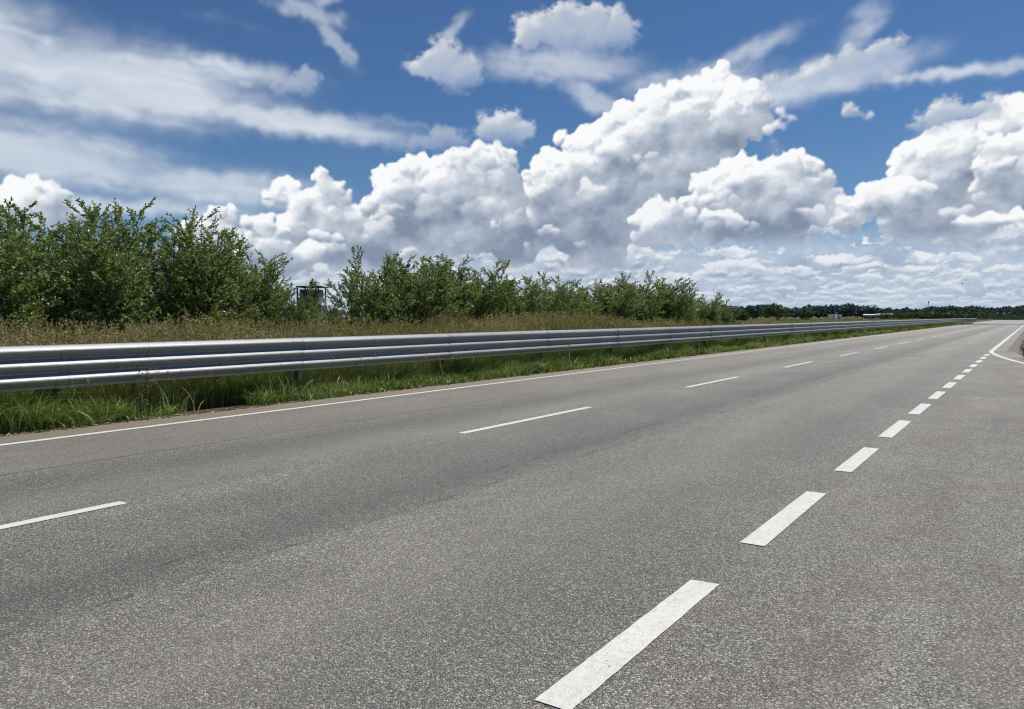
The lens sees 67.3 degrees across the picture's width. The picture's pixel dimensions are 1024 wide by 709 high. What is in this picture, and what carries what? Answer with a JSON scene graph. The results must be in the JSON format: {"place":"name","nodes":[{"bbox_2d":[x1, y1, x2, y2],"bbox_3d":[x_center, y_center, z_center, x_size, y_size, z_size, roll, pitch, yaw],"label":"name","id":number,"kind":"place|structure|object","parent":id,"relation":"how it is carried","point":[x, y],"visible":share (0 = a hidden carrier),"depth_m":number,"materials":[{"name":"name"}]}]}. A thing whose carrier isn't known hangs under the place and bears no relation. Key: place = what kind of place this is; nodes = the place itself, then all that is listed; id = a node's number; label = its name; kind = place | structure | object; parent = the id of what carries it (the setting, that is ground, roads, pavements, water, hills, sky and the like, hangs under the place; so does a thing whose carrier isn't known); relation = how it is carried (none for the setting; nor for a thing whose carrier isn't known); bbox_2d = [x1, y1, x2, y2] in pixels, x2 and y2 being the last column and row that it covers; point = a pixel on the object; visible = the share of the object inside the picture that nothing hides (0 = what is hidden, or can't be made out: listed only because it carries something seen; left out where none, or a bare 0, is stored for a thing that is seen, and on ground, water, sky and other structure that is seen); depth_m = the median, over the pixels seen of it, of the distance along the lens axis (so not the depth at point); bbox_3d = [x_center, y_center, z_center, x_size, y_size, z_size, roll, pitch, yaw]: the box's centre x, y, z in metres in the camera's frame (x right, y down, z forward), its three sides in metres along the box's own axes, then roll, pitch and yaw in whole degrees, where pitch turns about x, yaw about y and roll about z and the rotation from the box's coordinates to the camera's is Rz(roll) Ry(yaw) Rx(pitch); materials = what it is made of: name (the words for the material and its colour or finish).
{"place":"outdoors","nodes":[
{"label":"outdoors","id":0,"kind":"place"},
{"bbox_2d":[0,322,969,433],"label":"verge grass","id":1,"kind":"structure","parent":0,"point":[28,416],"depth_m":14.42,"materials":[{"name":"green plant"}]},
{"bbox_2d":[0,306,1008,434],"bbox_3d":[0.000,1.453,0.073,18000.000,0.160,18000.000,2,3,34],"label":"ground","id":2,"kind":"structure","parent":0,"point":[246,405],"depth_m":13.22,"materials":[{"name":"green plant"}]},
{"bbox_2d":[0,208,69,340],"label":"willow shrub","id":3,"kind":"object","parent":2,"relation":"on","point":[13,302],"visible":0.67,"depth_m":13.78,"materials":[{"name":"green plant"}]},
{"bbox_2d":[0,200,81,339],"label":"willow shrub","id":4,"kind":"object","parent":2,"relation":"on","point":[10,219],"visible":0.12,"depth_m":15.81,"materials":[{"name":"green plant"}]},
{"bbox_2d":[0,197,135,335],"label":"willow shrub","id":5,"kind":"object","parent":2,"relation":"on","point":[40,216],"visible":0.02,"depth_m":18.29,"materials":[{"name":"green plant"}]},
{"bbox_2d":[40,199,163,339],"bbox_3d":[-8.193,-1.189,15.474,2.294,3.689,2.592,-1,3,-19],"label":"willow shrub","id":6,"kind":"object","parent":2,"relation":"on","point":[121,298],"visible":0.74,"depth_m":15.08,"materials":[{"name":"green plant"}]},
{"bbox_2d":[46,194,171,329],"bbox_3d":[-9.031,-1.569,17.219,2.777,4.292,2.857,-2,3,-35],"label":"willow shrub","id":7,"kind":"object","parent":2,"relation":"on","point":[147,227],"visible":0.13,"depth_m":16.98,"materials":[{"name":"green plant"}]},
{"bbox_2d":[138,368,149,413],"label":"roadside weed","id":8,"kind":"object","parent":2,"relation":"on","point":[145,389],"visible":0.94,"depth_m":11.49,"materials":[{"name":"green plant"}]},
{"bbox_2d":[135,231,220,333],"bbox_3d":[-8.744,-1.457,20.711,3.013,3.720,2.922,1,3,23],"label":"willow shrub","id":9,"kind":"object","parent":2,"relation":"on","point":[169,241],"depth_m":20.31,"materials":[{"name":"green plant"}]},
{"bbox_2d":[140,205,248,337],"bbox_3d":[-7.099,-1.398,17.082,2.372,3.953,2.680,-1,3,-24],"label":"willow shrub","id":10,"kind":"object","parent":2,"relation":"on","point":[193,301],"visible":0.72,"depth_m":16.79,"materials":[{"name":"green plant"}]},
{"bbox_2d":[160,229,272,335],"bbox_3d":[-7.063,-1.240,18.487,2.704,3.494,2.619,-2,4,-41],"label":"willow shrub","id":11,"kind":"object","parent":2,"relation":"on","point":[250,310],"visible":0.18,"depth_m":18.33,"materials":[{"name":"green plant"}]},
{"bbox_2d":[221,249,296,337],"bbox_3d":[-6.784,-1.157,19.851,2.338,3.188,2.411,-3,4,-43],"label":"willow shrub","id":12,"kind":"object","parent":2,"relation":"on","point":[267,311],"visible":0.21,"depth_m":19.59,"materials":[{"name":"green plant"}]},
{"bbox_2d":[243,252,294,333],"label":"willow shrub","id":13,"kind":"object","parent":2,"relation":"on","point":[246,262],"visible":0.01,"depth_m":22.06,"materials":[{"name":"green plant"}]},
{"bbox_2d":[274,279,319,333],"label":"willow shrub","id":14,"kind":"object","parent":2,"relation":"on","point":[303,313],"visible":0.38,"depth_m":19.81,"materials":[{"name":"green plant"}]},
{"bbox_2d":[296,278,328,321],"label":"grey building","id":15,"kind":"structure","parent":2,"relation":"on","point":[303,292],"depth_m":120.87,"materials":[{"name":"metal"}]},
{"bbox_2d":[308,303,327,323],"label":"site cabin","id":16,"kind":"object","parent":2,"relation":"on","point":[322,305],"visible":0.14,"depth_m":90.58,"materials":[{"name":"metal"}]},
{"bbox_2d":[309,295,348,332],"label":"willow shrub","id":17,"kind":"object","parent":2,"relation":"on","point":[332,315],"visible":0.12,"depth_m":21.65,"materials":[{"name":"green plant"}]},
{"bbox_2d":[320,245,419,332],"bbox_3d":[-4.176,-1.504,23.072,2.890,3.573,2.908,0,3,0],"label":"willow shrub","id":18,"kind":"object","parent":2,"relation":"on","point":[379,305],"visible":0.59,"depth_m":22.64,"materials":[{"name":"green plant"}]},
{"bbox_2d":[365,256,431,313],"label":"willow shrub","id":19,"kind":"object","parent":2,"relation":"on","point":[430,257],"visible":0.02,"depth_m":26.81,"materials":[{"name":"green plant"}]},
{"bbox_2d":[383,254,467,329],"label":"willow shrub","id":20,"kind":"object","parent":2,"relation":"on","point":[436,290],"visible":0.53,"depth_m":23.65,"materials":[{"name":"green plant"}]},
{"bbox_2d":[391,252,490,325],"bbox_3d":[-2.264,-1.641,25.941,3.156,3.553,3.057,1,3,17],"label":"willow shrub","id":21,"kind":"object","parent":2,"relation":"on","point":[466,289],"visible":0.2,"depth_m":25.68,"materials":[{"name":"green plant"}]},
{"bbox_2d":[438,357,448,378],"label":"roadside weed","id":22,"kind":"object","parent":2,"relation":"on","point":[443,367],"visible":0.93,"depth_m":17.24,"materials":[{"name":"green plant"}]},
{"bbox_2d":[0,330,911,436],"bbox_3d":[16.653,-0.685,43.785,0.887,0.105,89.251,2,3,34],"label":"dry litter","id":23,"kind":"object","parent":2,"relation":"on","point":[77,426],"visible":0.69,"depth_m":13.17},
{"bbox_2d":[17,314,908,345],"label":"leafy weeds","id":24,"kind":"object","parent":2,"relation":"on","point":[478,326],"visible":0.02,"depth_m":34.40,"materials":[{"name":"green plant"}]},
{"bbox_2d":[0,304,943,390],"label":"grass seed heads","id":25,"kind":"object","parent":2,"relation":"attached to","point":[508,322],"depth_m":17.24,"materials":[{"name":"plant"}]},
{"bbox_2d":[466,275,506,309],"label":"willow shrub","id":26,"kind":"object","parent":2,"relation":"on","point":[484,288],"visible":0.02,"depth_m":28.39,"materials":[{"name":"green plant"}]},
{"bbox_2d":[0,318,975,401],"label":"guardrail","id":27,"kind":"object","parent":2,"relation":"on","point":[34,367],"visible":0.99,"depth_m":14.20,"materials":[{"name":"metal"}]},
{"bbox_2d":[283,305,707,316],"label":"wood","id":28,"kind":"object","parent":2,"relation":"on","point":[342,313],"depth_m":534.50,"materials":[{"name":"green plant"}]},
{"bbox_2d":[461,259,540,323],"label":"willow shrub","id":29,"kind":"object","parent":2,"relation":"on","point":[493,296],"visible":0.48,"depth_m":26.51,"materials":[{"name":"green plant"}]},
{"bbox_2d":[487,274,552,322],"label":"willow shrub","id":30,"kind":"object","parent":2,"relation":"on","point":[534,306],"visible":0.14,"depth_m":28.86,"materials":[{"name":"green plant"}]},
{"bbox_2d":[517,271,605,321],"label":"willow shrub","id":31,"kind":"object","parent":2,"relation":"on","point":[552,295],"visible":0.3,"depth_m":30.66,"materials":[{"name":"green plant"}]},
{"bbox_2d":[562,335,571,363],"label":"roadside weed","id":32,"kind":"object","parent":2,"relation":"on","point":[568,345],"visible":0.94,"depth_m":21.79,"materials":[{"name":"green plant"}]},
{"bbox_2d":[546,285,593,316],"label":"willow shrub","id":33,"kind":"object","parent":2,"relation":"on","point":[555,289],"depth_m":34.81,"materials":[{"name":"green plant"}]},
{"bbox_2d":[546,282,605,315],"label":"willow shrub","id":34,"kind":"object","parent":2,"relation":"on","point":[585,296],"visible":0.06,"depth_m":33.31,"materials":[{"name":"green plant"}]},
{"bbox_2d":[586,278,625,311],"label":"willow shrub","id":35,"kind":"object","parent":2,"relation":"on","point":[605,289],"visible":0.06,"depth_m":37.44,"materials":[{"name":"green plant"}]},
{"bbox_2d":[591,279,645,323],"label":"willow shrub","id":36,"kind":"object","parent":2,"relation":"on","point":[620,307],"visible":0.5,"depth_m":35.00,"materials":[{"name":"green plant"}]},
{"bbox_2d":[604,270,671,323],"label":"willow shrub","id":37,"kind":"object","parent":2,"relation":"on","point":[648,310],"visible":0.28,"depth_m":37.71,"materials":[{"name":"green plant"}]},
{"bbox_2d":[649,276,701,324],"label":"willow shrub","id":38,"kind":"object","parent":2,"relation":"on","point":[674,307],"visible":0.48,"depth_m":40.45,"materials":[{"name":"green plant"}]},
{"bbox_2d":[666,283,709,324],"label":"willow shrub","id":39,"kind":"object","parent":2,"relation":"on","point":[694,306],"visible":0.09,"depth_m":43.59,"materials":[{"name":"green plant"}]},
{"bbox_2d":[697,292,724,325],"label":"willow shrub","id":40,"kind":"object","parent":2,"relation":"on","point":[711,312],"visible":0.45,"depth_m":46.08,"materials":[{"name":"green plant"}]},
{"bbox_2d":[707,298,742,324],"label":"willow shrub","id":41,"kind":"object","parent":2,"relation":"on","point":[727,315],"visible":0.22,"depth_m":49.07,"materials":[{"name":"green plant"}]},
{"bbox_2d":[731,309,749,320],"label":"round tree","id":42,"kind":"object","parent":2,"relation":"on","point":[743,316],"visible":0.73,"depth_m":148.55,"materials":[{"name":"green plant"}]},
{"bbox_2d":[746,305,765,318],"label":"round tree","id":43,"kind":"object","parent":2,"relation":"on","point":[754,310],"visible":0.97,"depth_m":258.49,"materials":[{"name":"green plant"}]},
{"bbox_2d":[761,305,791,319],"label":"round tree","id":44,"kind":"object","parent":2,"relation":"on","point":[776,310],"visible":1,"depth_m":208.88,"materials":[{"name":"green plant"}]},
{"bbox_2d":[721,303,892,317],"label":"distant wood","id":45,"kind":"object","parent":2,"relation":"on","point":[848,310],"visible":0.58,"depth_m":593.87,"materials":[{"name":"green plant"}]},
{"bbox_2d":[799,309,814,319],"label":"round tree","id":46,"kind":"object","parent":2,"relation":"on","point":[808,313],"visible":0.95,"depth_m":198.58,"materials":[{"name":"green plant"}]},
{"bbox_2d":[828,314,835,319],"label":"white cabin","id":47,"kind":"object","parent":2,"relation":"on","point":[830,316],"visible":0.52,"depth_m":169.15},
{"bbox_2d":[835,314,841,320],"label":"white cabin","id":48,"kind":"object","parent":2,"relation":"on","point":[838,316],"visible":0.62,"depth_m":168.59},
{"bbox_2d":[863,314,875,318],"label":"farm shed","id":49,"kind":"structure","parent":2,"relation":"on","point":[870,316],"depth_m":328.30,"materials":[{"name":"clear metal"}]},
{"bbox_2d":[908,312,919,318],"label":"round tree","id":50,"kind":"object","parent":2,"relation":"on","point":[914,315],"visible":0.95,"depth_m":259.35,"materials":[{"name":"green plant"}]},
{"bbox_2d":[880,310,1023,319],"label":"green hedge","id":51,"kind":"object","parent":2,"relation":"on","point":[952,314],"visible":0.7,"depth_m":327.37,"materials":[{"name":"green plant"}]},
{"bbox_2d":[891,305,1023,314],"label":"ridge wood","id":52,"kind":"object","parent":2,"relation":"on","point":[1000,310],"visible":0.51,"depth_m":869.82,"materials":[{"name":"green plant"}]},
{"bbox_2d":[971,315,1023,319],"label":"bushes","id":53,"kind":"object","parent":2,"relation":"on","point":[1000,317],"visible":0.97,"depth_m":293.89,"materials":[{"name":"green plant"}]},
{"bbox_2d":[1019,339,1023,357],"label":"dark shrub","id":54,"kind":"object","parent":2,"relation":"on","point":[1021,349],"visible":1,"depth_m":27.00,"materials":[{"name":"green plant"}]},
{"bbox_2d":[0,324,1023,708],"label":"road","id":55,"kind":"structure","parent":0,"point":[412,550],"depth_m":5.41,"materials":[{"name":"grey asphalt"}]},
{"bbox_2d":[0,327,979,528],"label":"line","id":56,"kind":"object","parent":55,"relation":"on","point":[33,520],"visible":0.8,"depth_m":6.11,"materials":[{"name":"paint"}]},
{"bbox_2d":[0,324,987,445],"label":"edge line","id":57,"kind":"object","parent":55,"relation":"on","point":[342,402],"visible":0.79,"depth_m":12.59,"materials":[{"name":"paint"}]},
{"bbox_2d":[535,354,989,708],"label":"lane boundary dashes","id":58,"kind":"object","parent":55,"relation":"on","point":[577,685],"visible":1,"depth_m":3.78,"materials":[{"name":"paint"}]},
{"bbox_2d":[989,325,1023,363],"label":"turn off line","id":59,"kind":"object","parent":55,"relation":"on","point":[991,351],"visible":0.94,"depth_m":34.46,"materials":[{"name":"paint"}]},
{"bbox_2d":[0,1,1023,315],"bbox_3d":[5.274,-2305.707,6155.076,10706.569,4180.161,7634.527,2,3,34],"label":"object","id":60,"kind":"structure","parent":0,"point":[644,179],"depth_m":8330.12,"materials":[{"name":"white"}]},
{"bbox_2d":[315,318,1023,326],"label":"meadow grass","id":61,"kind":"structure","parent":0,"point":[785,319],"depth_m":277.42,"materials":[{"name":"green plant"}]},
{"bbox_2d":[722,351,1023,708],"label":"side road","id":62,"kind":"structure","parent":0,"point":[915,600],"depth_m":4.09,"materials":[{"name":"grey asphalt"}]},
{"bbox_2d":[973,320,1023,323],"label":"concrete yard","id":63,"kind":"structure","parent":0,"point":[1004,322],"depth_m":179.81,"materials":[{"name":"grey concrete"}]},
{"bbox_2d":[1008,331,1023,353],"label":"gravel shoulder","id":64,"kind":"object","parent":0,"point":[1015,347],"visible":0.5,"depth_m":39.44}
]}

